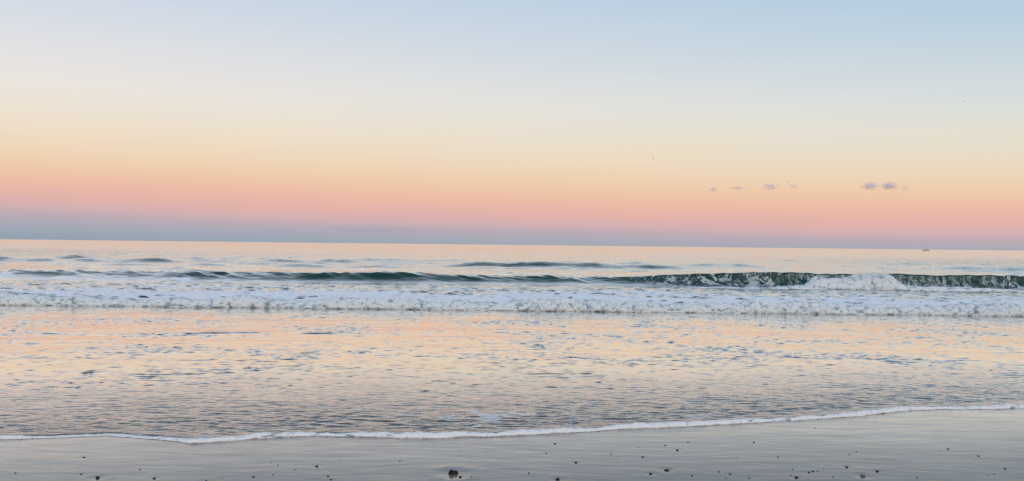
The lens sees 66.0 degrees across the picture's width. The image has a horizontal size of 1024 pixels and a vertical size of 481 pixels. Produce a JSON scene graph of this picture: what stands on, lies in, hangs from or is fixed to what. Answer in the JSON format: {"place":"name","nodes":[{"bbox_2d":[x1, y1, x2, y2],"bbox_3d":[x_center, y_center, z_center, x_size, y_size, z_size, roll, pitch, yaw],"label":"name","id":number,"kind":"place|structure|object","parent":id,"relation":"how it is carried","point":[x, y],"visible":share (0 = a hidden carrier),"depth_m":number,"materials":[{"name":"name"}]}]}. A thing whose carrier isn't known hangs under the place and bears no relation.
{"place":"outdoors","nodes":[
{"label":"outdoors","id":0,"kind":"place"},
{"bbox_2d":[0,239,1023,438],"bbox_3d":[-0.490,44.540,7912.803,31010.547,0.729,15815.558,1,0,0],"label":"sea water","id":1,"kind":"structure","parent":0,"point":[193,372],"depth_m":12.44,"materials":[{"name":"grey liquid"}]},
{"bbox_2d":[0,290,1023,316],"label":"shore break foam","id":2,"kind":"object","parent":1,"relation":"on","point":[561,304],"visible":0.96,"depth_m":19.68,"materials":[{"name":"white"}]},
{"bbox_2d":[770,272,1022,291],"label":"breaker foam","id":3,"kind":"object","parent":1,"relation":"on","point":[876,281],"visible":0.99,"depth_m":32.19,"materials":[{"name":"white"}]},
{"bbox_2d":[0,408,1023,480],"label":"beach sand","id":4,"kind":"structure","parent":0,"point":[901,446],"depth_m":5.34,"materials":[{"name":"grey sand"}]},
{"bbox_2d":[448,469,457,474],"bbox_3d":[-0.364,1.442,4.885,0.062,0.047,0.037,1,0,-10],"label":"stone","id":5,"kind":"object","parent":4,"relation":"on","point":[452,472],"visible":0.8,"depth_m":4.88,"materials":[{"name":"stone"}]},
{"bbox_2d":[0,404,1023,443],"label":"foam edge","id":6,"kind":"object","parent":4,"relation":"on","point":[454,434],"visible":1,"depth_m":5.97,"materials":[{"name":"white liquid"}]},
{"bbox_2d":[0,0,1023,250],"label":"sky","id":7,"kind":"structure","parent":0,"point":[479,122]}
]}

